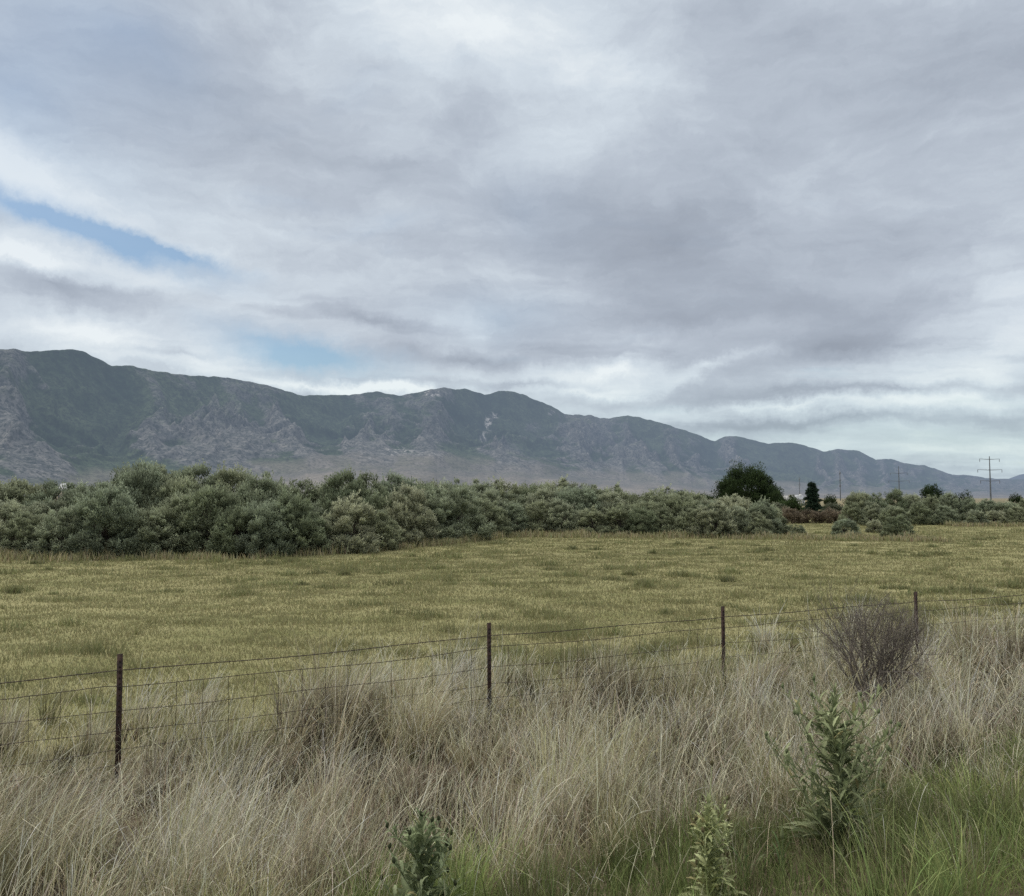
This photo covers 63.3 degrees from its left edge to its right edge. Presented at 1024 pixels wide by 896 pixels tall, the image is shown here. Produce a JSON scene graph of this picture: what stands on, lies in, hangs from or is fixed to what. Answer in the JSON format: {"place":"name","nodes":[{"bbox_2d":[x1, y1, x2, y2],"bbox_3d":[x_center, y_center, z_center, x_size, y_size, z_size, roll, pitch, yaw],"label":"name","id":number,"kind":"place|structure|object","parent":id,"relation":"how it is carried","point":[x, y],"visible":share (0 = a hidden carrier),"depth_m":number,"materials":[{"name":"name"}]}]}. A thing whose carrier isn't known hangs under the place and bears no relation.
{"place":"outdoors","nodes":[
{"label":"outdoors","id":0,"kind":"place"},
{"bbox_2d":[0,348,1023,497],"bbox_3d":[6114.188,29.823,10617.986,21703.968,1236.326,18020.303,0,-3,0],"label":"mountain range","id":1,"kind":"structure","parent":0,"point":[69,415],"depth_m":6373.18,"materials":[{"name":"grey stone"}]},
{"bbox_2d":[0,498,1023,895],"bbox_3d":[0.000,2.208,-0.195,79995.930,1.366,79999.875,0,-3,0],"label":"ground","id":2,"kind":"structure","parent":0,"point":[316,634],"depth_m":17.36,"materials":[{"name":"green plant"}]},
{"bbox_2d":[0,480,25,501],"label":"olive tree","id":3,"kind":"object","parent":2,"relation":"on","point":[4,487],"visible":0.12,"depth_m":43.95,"materials":[{"name":"green plant"}]},
{"bbox_2d":[0,496,27,544],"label":"olive tree","id":4,"kind":"object","parent":2,"relation":"on","point":[8,510],"visible":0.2,"depth_m":40.82,"materials":[{"name":"green plant"}]},
{"bbox_2d":[0,509,59,553],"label":"olive tree","id":5,"kind":"object","parent":2,"relation":"on","point":[20,532],"visible":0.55,"depth_m":38.14,"materials":[{"name":"green plant"}]},
{"bbox_2d":[0,476,59,515],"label":"olive tree","id":6,"kind":"object","parent":2,"relation":"on","point":[29,490],"visible":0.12,"depth_m":44.48,"materials":[{"name":"green plant"}]},
{"bbox_2d":[13,498,66,544],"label":"olive tree","id":7,"kind":"object","parent":2,"relation":"on","point":[36,507],"visible":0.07,"depth_m":41.21,"materials":[{"name":"green plant"}]},
{"bbox_2d":[20,478,85,531],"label":"olive tree","id":8,"kind":"object","parent":2,"relation":"on","point":[51,489],"visible":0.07,"depth_m":44.24,"materials":[{"name":"green plant"}]},
{"bbox_2d":[22,504,103,556],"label":"olive tree","id":9,"kind":"object","parent":2,"relation":"on","point":[59,531],"visible":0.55,"depth_m":37.70,"materials":[{"name":"green plant"}]},
{"bbox_2d":[0,731,154,874],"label":"bunchgrass","id":10,"kind":"object","parent":2,"relation":"on","point":[39,814],"visible":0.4,"depth_m":6.43,"materials":[{"name":"beige plant"}]},
{"bbox_2d":[54,478,110,512],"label":"olive tree","id":11,"kind":"object","parent":2,"relation":"on","point":[77,493],"visible":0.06,"depth_m":43.79,"materials":[{"name":"green plant"}]},
{"bbox_2d":[56,480,157,555],"bbox_3d":[-18.983,3.338,38.870,4.302,3.752,4.433,-1,-4,15],"label":"olive tree","id":12,"kind":"object","parent":2,"relation":"on","point":[93,505],"visible":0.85,"depth_m":38.05,"materials":[{"name":"green plant"}]},
{"bbox_2d":[103,455,175,537],"bbox_3d":[-19.044,2.895,42.642,4.744,5.135,4.945,1,-3,-9],"label":"olive tree","id":13,"kind":"object","parent":2,"relation":"on","point":[134,479],"visible":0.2,"depth_m":42.06,"materials":[{"name":"green plant"}]},
{"bbox_2d":[103,506,176,556],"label":"olive tree","id":14,"kind":"object","parent":2,"relation":"on","point":[147,535],"visible":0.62,"depth_m":38.78,"materials":[{"name":"green plant"}]},
{"bbox_2d":[139,461,195,493],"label":"olive tree","id":15,"kind":"object","parent":2,"relation":"on","point":[163,471],"visible":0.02,"depth_m":46.81,"materials":[{"name":"green plant"}]},
{"bbox_2d":[140,471,207,539],"bbox_3d":[-17.204,3.326,42.958,4.538,4.330,4.534,1,-4,-16],"label":"olive tree","id":16,"kind":"object","parent":2,"relation":"on","point":[171,487],"visible":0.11,"depth_m":42.42,"materials":[{"name":"green plant"}]},
{"bbox_2d":[136,488,213,553],"bbox_3d":[-16.401,3.637,40.888,4.196,3.336,4.323,2,-4,-29],"label":"olive tree","id":17,"kind":"object","parent":2,"relation":"on","point":[172,503],"visible":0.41,"depth_m":39.91,"materials":[{"name":"green plant"}]},
{"bbox_2d":[171,458,233,491],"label":"olive tree","id":18,"kind":"object","parent":2,"relation":"on","point":[201,469],"visible":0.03,"depth_m":46.21,"materials":[{"name":"green plant"}]},
{"bbox_2d":[171,481,250,555],"bbox_3d":[-14.848,3.453,40.845,3.922,3.742,3.918,-1,-4,22],"label":"olive tree","id":19,"kind":"object","parent":2,"relation":"on","point":[203,499],"visible":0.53,"depth_m":40.09,"materials":[{"name":"green plant"}]},
{"bbox_2d":[202,460,258,511],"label":"olive tree","id":20,"kind":"object","parent":2,"relation":"on","point":[224,475],"visible":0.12,"depth_m":46.31,"materials":[{"name":"green plant"}]},
{"bbox_2d":[204,502,269,556],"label":"olive tree","id":21,"kind":"object","parent":2,"relation":"on","point":[227,528],"visible":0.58,"depth_m":39.42,"materials":[{"name":"green plant"}]},
{"bbox_2d":[215,727,309,796],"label":"bunchgrass","id":22,"kind":"object","parent":2,"relation":"on","point":[268,764],"visible":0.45,"depth_m":8.04,"materials":[{"name":"beige plant"}]},
{"bbox_2d":[235,469,295,536],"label":"olive tree","id":23,"kind":"object","parent":2,"relation":"on","point":[246,494],"visible":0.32,"depth_m":42.72,"materials":[{"name":"green plant"}]},
{"bbox_2d":[234,498,299,557],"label":"olive tree","id":24,"kind":"object","parent":2,"relation":"on","point":[263,515],"visible":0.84,"depth_m":39.45,"materials":[{"name":"green plant"}]},
{"bbox_2d":[256,485,332,555],"bbox_3d":[-10.809,3.625,41.221,3.942,3.588,4.027,0,-3,5],"label":"olive tree","id":25,"kind":"object","parent":2,"relation":"on","point":[300,515],"visible":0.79,"depth_m":40.63,"materials":[{"name":"green plant"}]},
{"bbox_2d":[286,477,322,504],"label":"olive tree","id":26,"kind":"object","parent":2,"relation":"on","point":[308,493],"visible":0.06,"depth_m":47.43,"materials":[{"name":"green plant"}]},
{"bbox_2d":[292,510,350,551],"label":"olive tree","id":27,"kind":"object","parent":2,"relation":"on","point":[328,525],"visible":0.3,"depth_m":41.82,"materials":[{"name":"green plant"}]},
{"bbox_2d":[248,608,412,752],"bbox_3d":[-2.046,2.641,9.502,2.094,1.539,1.919,0,-3,0],"label":"bunchgrass","id":28,"kind":"object","parent":2,"relation":"on","point":[318,696],"visible":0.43,"depth_m":9.42,"materials":[{"name":"beige plant"}]},
{"bbox_2d":[313,464,381,539],"bbox_3d":[-9.421,3.295,45.829,4.368,4.767,4.553,3,-4,-38],"label":"olive tree","id":29,"kind":"object","parent":2,"relation":"on","point":[337,481],"visible":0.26,"depth_m":45.44,"materials":[{"name":"green plant"}]},
{"bbox_2d":[289,650,408,761],"bbox_3d":[-1.843,2.844,9.239,1.543,1.119,1.383,0,-3,0],"label":"bunchgrass","id":30,"kind":"object","parent":2,"relation":"on","point":[336,725],"visible":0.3,"depth_m":9.12,"materials":[{"name":"beige plant"}]},
{"bbox_2d":[317,489,383,553],"bbox_3d":[-8.558,3.805,42.927,3.690,3.406,3.770,1,-4,-15],"label":"olive tree","id":31,"kind":"object","parent":2,"relation":"on","point":[363,511],"visible":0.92,"depth_m":42.39,"materials":[{"name":"green plant"}]},
{"bbox_2d":[343,469,393,505],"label":"olive tree","id":32,"kind":"object","parent":2,"relation":"on","point":[383,490],"visible":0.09,"depth_m":51.02,"materials":[{"name":"green plant"}]},
{"bbox_2d":[354,509,406,550],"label":"olive tree","id":33,"kind":"object","parent":2,"relation":"on","point":[386,529],"visible":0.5,"depth_m":44.65,"materials":[{"name":"green plant"}]},
{"bbox_2d":[368,488,413,540],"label":"olive tree","id":34,"kind":"object","parent":2,"relation":"on","point":[378,504],"visible":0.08,"depth_m":48.91,"materials":[{"name":"green plant"}]},
{"bbox_2d":[376,468,418,495],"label":"olive tree","id":35,"kind":"object","parent":2,"relation":"on","point":[394,478],"visible":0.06,"depth_m":55.23,"materials":[{"name":"green plant"}]},
{"bbox_2d":[378,480,442,545],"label":"olive tree","id":36,"kind":"object","parent":2,"relation":"on","point":[413,510],"visible":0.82,"depth_m":48.10,"materials":[{"name":"green plant"}]},
{"bbox_2d":[376,807,466,895],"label":"tall weed","id":37,"kind":"object","parent":2,"relation":"on","point":[416,879],"visible":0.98,"depth_m":4.22,"materials":[{"name":"green plant"}]},
{"bbox_2d":[351,637,491,752],"bbox_3d":[-1.123,2.791,9.523,1.706,1.232,1.566,-3,-5,44],"label":"bunchgrass","id":38,"kind":"object","parent":2,"relation":"on","point":[426,710],"visible":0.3,"depth_m":9.37,"materials":[{"name":"beige plant"}]},
{"bbox_2d":[414,484,464,539],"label":"olive tree","id":39,"kind":"object","parent":2,"relation":"on","point":[443,506],"visible":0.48,"depth_m":51.19,"materials":[{"name":"green plant"}]},
{"bbox_2d":[438,476,480,529],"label":"olive tree","id":40,"kind":"object","parent":2,"relation":"on","point":[446,485],"visible":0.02,"depth_m":61.57,"materials":[{"name":"green plant"}]},
{"bbox_2d":[438,482,496,539],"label":"olive tree","id":41,"kind":"object","parent":2,"relation":"on","point":[463,509],"visible":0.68,"depth_m":53.50,"materials":[{"name":"green plant"}]},
{"bbox_2d":[468,477,515,518],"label":"olive tree","id":42,"kind":"object","parent":2,"relation":"on","point":[482,487],"visible":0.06,"depth_m":66.57,"materials":[{"name":"green plant"}]},
{"bbox_2d":[475,496,513,534],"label":"olive tree","id":43,"kind":"object","parent":2,"relation":"on","point":[494,513],"visible":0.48,"depth_m":59.09,"materials":[{"name":"green plant"}]},
{"bbox_2d":[475,487,516,526],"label":"olive tree","id":44,"kind":"object","parent":2,"relation":"on","point":[489,494],"visible":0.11,"depth_m":62.51,"materials":[{"name":"green plant"}]},
{"bbox_2d":[489,475,522,502],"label":"olive tree","id":45,"kind":"object","parent":2,"relation":"on","point":[501,488],"visible":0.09,"depth_m":70.00,"materials":[{"name":"green plant"}]},
{"bbox_2d":[0,592,1022,809],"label":"wire fence","id":46,"kind":"object","parent":2,"relation":"on","point":[119,710],"visible":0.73,"depth_m":9.09,"materials":[{"name":"metal"}]},
{"bbox_2d":[0,590,1023,895],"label":"dry grass","id":47,"kind":"structure","parent":2,"relation":"on","point":[628,792],"depth_m":6.53,"materials":[{"name":"beige plant"}]},
{"bbox_2d":[502,492,528,515],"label":"olive tree","id":48,"kind":"object","parent":2,"relation":"on","point":[521,499],"visible":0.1,"depth_m":66.05,"materials":[{"name":"green plant"}]},
{"bbox_2d":[500,500,531,532],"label":"olive tree","id":49,"kind":"object","parent":2,"relation":"on","point":[520,511],"visible":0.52,"depth_m":61.97,"materials":[{"name":"green plant"}]},
{"bbox_2d":[510,481,549,501],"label":"olive tree","id":50,"kind":"object","parent":2,"relation":"on","point":[530,489],"visible":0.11,"depth_m":70.36,"materials":[{"name":"green plant"}]},
{"bbox_2d":[517,485,557,521],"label":"olive tree","id":51,"kind":"object","parent":2,"relation":"on","point":[540,493],"visible":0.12,"depth_m":65.56,"materials":[{"name":"green plant"}]},
{"bbox_2d":[517,498,564,533],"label":"olive tree","id":52,"kind":"object","parent":2,"relation":"on","point":[537,513],"visible":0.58,"depth_m":62.17,"materials":[{"name":"green plant"}]},
{"bbox_2d":[539,474,576,496],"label":"olive tree","id":53,"kind":"object","parent":2,"relation":"on","point":[562,482],"visible":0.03,"depth_m":70.30,"materials":[{"name":"green plant"}]},
{"bbox_2d":[540,498,581,532],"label":"olive tree","id":54,"kind":"object","parent":2,"relation":"on","point":[555,517],"visible":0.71,"depth_m":61.87,"materials":[{"name":"green plant"}]},
{"bbox_2d":[552,485,602,527],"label":"olive tree","id":55,"kind":"object","parent":2,"relation":"on","point":[582,497],"visible":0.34,"depth_m":64.90,"materials":[{"name":"green plant"}]},
{"bbox_2d":[570,504,607,534],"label":"olive tree","id":56,"kind":"object","parent":2,"relation":"on","point":[587,520],"visible":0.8,"depth_m":61.16,"materials":[{"name":"green plant"}]},
{"bbox_2d":[589,489,625,533],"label":"olive tree","id":57,"kind":"object","parent":2,"relation":"on","point":[611,499],"visible":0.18,"depth_m":65.00,"materials":[{"name":"green plant"}]},
{"bbox_2d":[595,500,637,534],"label":"olive tree","id":58,"kind":"object","parent":2,"relation":"on","point":[617,515],"visible":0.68,"depth_m":61.34,"materials":[{"name":"green plant"}]},
{"bbox_2d":[561,613,674,714],"bbox_3d":[1.369,2.808,10.923,1.676,1.356,1.740,-3,-5,42],"label":"bunchgrass","id":59,"kind":"object","parent":2,"relation":"on","point":[621,689],"visible":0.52,"depth_m":10.92,"materials":[{"name":"beige plant"}]},
{"bbox_2d":[621,491,655,505],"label":"olive tree","id":60,"kind":"object","parent":2,"relation":"on","point":[632,498],"visible":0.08,"depth_m":68.37,"materials":[{"name":"green plant"}]},
{"bbox_2d":[622,499,659,532],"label":"olive tree","id":61,"kind":"object","parent":2,"relation":"on","point":[648,505],"visible":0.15,"depth_m":64.20,"materials":[{"name":"green plant"}]},
{"bbox_2d":[619,506,664,534],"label":"olive tree","id":62,"kind":"object","parent":2,"relation":"on","point":[638,519],"visible":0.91,"depth_m":60.38,"materials":[{"name":"green plant"}]},
{"bbox_2d":[642,507,677,533],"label":"olive tree","id":63,"kind":"object","parent":2,"relation":"on","point":[663,517],"visible":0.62,"depth_m":60.79,"materials":[{"name":"green plant"}]},
{"bbox_2d":[643,483,682,509],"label":"olive tree","id":64,"kind":"object","parent":2,"relation":"on","point":[655,496],"visible":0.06,"depth_m":69.08,"materials":[{"name":"green plant"}]},
{"bbox_2d":[648,491,698,526],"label":"olive tree","id":65,"kind":"object","parent":2,"relation":"on","point":[675,504],"visible":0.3,"depth_m":62.18,"materials":[{"name":"green plant"}]},
{"bbox_2d":[672,506,710,534],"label":"olive tree","id":66,"kind":"object","parent":2,"relation":"on","point":[683,520],"visible":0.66,"depth_m":59.40,"materials":[{"name":"green plant"}]},
{"bbox_2d":[634,676,756,769],"bbox_3d":[1.921,2.820,8.539,1.376,0.940,1.275,0,-3,0],"label":"bunchgrass","id":67,"kind":"object","parent":2,"relation":"on","point":[689,729],"visible":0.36,"depth_m":8.47,"materials":[{"name":"beige plant"}]},
{"bbox_2d":[681,498,741,536],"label":"olive tree","id":68,"kind":"object","parent":2,"relation":"on","point":[704,513],"visible":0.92,"depth_m":58.51,"materials":[{"name":"green plant"}]},
{"bbox_2d":[680,760,749,895],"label":"woolly weed","id":69,"kind":"object","parent":2,"relation":"on","point":[705,838],"visible":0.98,"depth_m":4.13,"materials":[{"name":"green plant"}]},
{"bbox_2d":[711,493,749,524],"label":"olive tree","id":70,"kind":"object","parent":2,"relation":"on","point":[741,502],"visible":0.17,"depth_m":62.81,"materials":[{"name":"green plant"}]},
{"bbox_2d":[716,505,755,535],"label":"olive tree","id":71,"kind":"object","parent":2,"relation":"on","point":[740,516],"visible":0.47,"depth_m":58.93,"materials":[{"name":"green plant"}]},
{"bbox_2d":[710,457,783,508],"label":"willow tree","id":72,"kind":"object","parent":2,"relation":"on","point":[738,480],"visible":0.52,"depth_m":147.34,"materials":[{"name":"green plant"}]},
{"bbox_2d":[737,510,773,535],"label":"olive tree","id":73,"kind":"object","parent":2,"relation":"on","point":[762,521],"visible":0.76,"depth_m":58.68,"materials":[{"name":"green plant"}]},
{"bbox_2d":[746,497,783,534],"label":"olive tree","id":74,"kind":"object","parent":2,"relation":"on","point":[761,507],"visible":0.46,"depth_m":60.26,"materials":[{"name":"green plant"}]},
{"bbox_2d":[719,635,818,706],"bbox_3d":[3.475,3.019,11.487,1.391,1.062,1.433,2,-4,-31],"label":"bunchgrass","id":75,"kind":"object","parent":2,"relation":"on","point":[762,670],"visible":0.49,"depth_m":11.34,"materials":[{"name":"beige plant"}]},
{"bbox_2d":[752,485,787,504],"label":"willow tree","id":76,"kind":"object","parent":2,"relation":"on","point":[775,493],"visible":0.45,"depth_m":145.09,"materials":[{"name":"green plant"}]},
{"bbox_2d":[763,503,794,534],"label":"olive tree","id":77,"kind":"object","parent":2,"relation":"on","point":[788,528],"visible":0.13,"depth_m":61.55,"materials":[{"name":"green plant"}]},
{"bbox_2d":[778,494,803,511],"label":"round tree","id":78,"kind":"object","parent":2,"relation":"on","point":[792,502],"visible":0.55,"depth_m":123.62,"materials":[{"name":"green plant"}]},
{"bbox_2d":[781,506,806,523],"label":"scrub bush","id":79,"kind":"object","parent":2,"relation":"on","point":[791,515],"visible":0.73,"depth_m":90.86,"materials":[{"name":"brown plant"}]},
{"bbox_2d":[802,481,823,512],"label":"conifer","id":80,"kind":"object","parent":2,"relation":"on","point":[813,501],"visible":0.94,"depth_m":134.16,"materials":[{"name":"green plant"}]},
{"bbox_2d":[813,506,841,523],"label":"scrub bush","id":81,"kind":"object","parent":2,"relation":"on","point":[830,516],"visible":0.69,"depth_m":92.02,"materials":[{"name":"brown plant"}]},
{"bbox_2d":[765,672,900,861],"bbox_3d":[1.940,1.923,5.011,0.773,1.046,0.718,-2,-4,35],"label":"tall weed","id":82,"kind":"object","parent":2,"relation":"on","point":[838,757],"visible":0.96,"depth_m":4.97,"materials":[{"name":"green plant"}]},
{"bbox_2d":[830,518,860,535],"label":"olive bush","id":83,"kind":"object","parent":2,"relation":"on","point":[847,523],"visible":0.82,"depth_m":60.67,"materials":[{"name":"green plant"}]},
{"bbox_2d":[837,501,864,524],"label":"olive tree","id":84,"kind":"object","parent":2,"relation":"on","point":[853,512],"visible":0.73,"depth_m":84.67,"materials":[{"name":"green plant"}]},
{"bbox_2d":[842,491,869,514],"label":"olive tree","id":85,"kind":"object","parent":2,"relation":"on","point":[859,498],"visible":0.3,"depth_m":94.23,"materials":[{"name":"green plant"}]},
{"bbox_2d":[858,502,884,525],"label":"olive tree","id":86,"kind":"object","parent":2,"relation":"on","point":[873,513],"visible":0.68,"depth_m":83.89,"materials":[{"name":"green plant"}]},
{"bbox_2d":[862,492,888,515],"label":"olive tree","id":87,"kind":"object","parent":2,"relation":"on","point":[877,499],"visible":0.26,"depth_m":91.67,"materials":[{"name":"green plant"}]},
{"bbox_2d":[788,575,967,716],"bbox_3d":[4.682,2.484,10.460,2.065,1.957,1.515,1,-4,-13],"label":"dead shrub","id":88,"kind":"object","parent":2,"relation":"on","point":[905,649],"visible":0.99,"depth_m":10.55,"materials":[{"name":"brown plant"}]},
{"bbox_2d":[879,487,908,512],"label":"olive tree","id":89,"kind":"object","parent":2,"relation":"on","point":[896,494],"visible":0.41,"depth_m":91.89,"materials":[{"name":"green plant"}]},
{"bbox_2d":[876,505,911,524],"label":"olive tree","id":90,"kind":"object","parent":2,"relation":"on","point":[890,510],"visible":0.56,"depth_m":82.27,"materials":[{"name":"green plant"}]},
{"bbox_2d":[879,513,915,536],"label":"olive bush","id":91,"kind":"object","parent":2,"relation":"on","point":[894,525],"visible":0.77,"depth_m":57.99,"materials":[{"name":"green plant"}]},
{"bbox_2d":[907,500,938,524],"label":"olive tree","id":92,"kind":"object","parent":2,"relation":"on","point":[918,509],"visible":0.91,"depth_m":84.89,"materials":[{"name":"green plant"}]},
{"bbox_2d":[919,483,944,501],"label":"round tree","id":93,"kind":"object","parent":2,"relation":"on","point":[931,490],"visible":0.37,"depth_m":129.47,"materials":[{"name":"green plant"}]},
{"bbox_2d":[935,504,960,524],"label":"olive tree","id":94,"kind":"object","parent":2,"relation":"on","point":[947,513],"visible":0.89,"depth_m":84.58,"materials":[{"name":"green plant"}]},
{"bbox_2d":[934,490,965,520],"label":"olive tree","id":95,"kind":"object","parent":2,"relation":"on","point":[948,500],"visible":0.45,"depth_m":91.87,"materials":[{"name":"green plant"}]},
{"bbox_2d":[954,497,981,522],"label":"olive tree","id":96,"kind":"object","parent":2,"relation":"on","point":[967,504],"visible":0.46,"depth_m":91.32,"materials":[{"name":"green plant"}]},
{"bbox_2d":[928,591,1022,664],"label":"bunchgrass","id":97,"kind":"object","parent":2,"relation":"on","point":[972,627],"visible":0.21,"depth_m":13.73,"materials":[{"name":"beige plant"}]},
{"bbox_2d":[963,509,989,523],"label":"olive tree","id":98,"kind":"object","parent":2,"relation":"on","point":[972,516],"visible":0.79,"depth_m":82.49,"materials":[{"name":"green plant"}]},
{"bbox_2d":[985,510,1007,523],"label":"olive tree","id":99,"kind":"object","parent":2,"relation":"on","point":[996,516],"visible":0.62,"depth_m":85.06,"materials":[{"name":"green plant"}]},
{"bbox_2d":[973,592,1023,679],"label":"bunchgrass","id":100,"kind":"object","parent":2,"relation":"on","point":[1014,637],"visible":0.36,"depth_m":12.89,"materials":[{"name":"beige plant"}]},
{"bbox_2d":[991,501,1022,518],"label":"olive tree","id":101,"kind":"object","parent":2,"relation":"on","point":[1000,506],"visible":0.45,"depth_m":92.48,"materials":[{"name":"green plant"}]},
{"bbox_2d":[1003,505,1023,523],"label":"olive tree","id":102,"kind":"object","parent":2,"relation":"on","point":[1014,516],"visible":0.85,"depth_m":84.24,"materials":[{"name":"green plant"}]},
{"bbox_2d":[0,0,1023,478],"label":"sky","id":103,"kind":"structure","parent":0,"point":[801,222],"materials":[{"name":"grey"}]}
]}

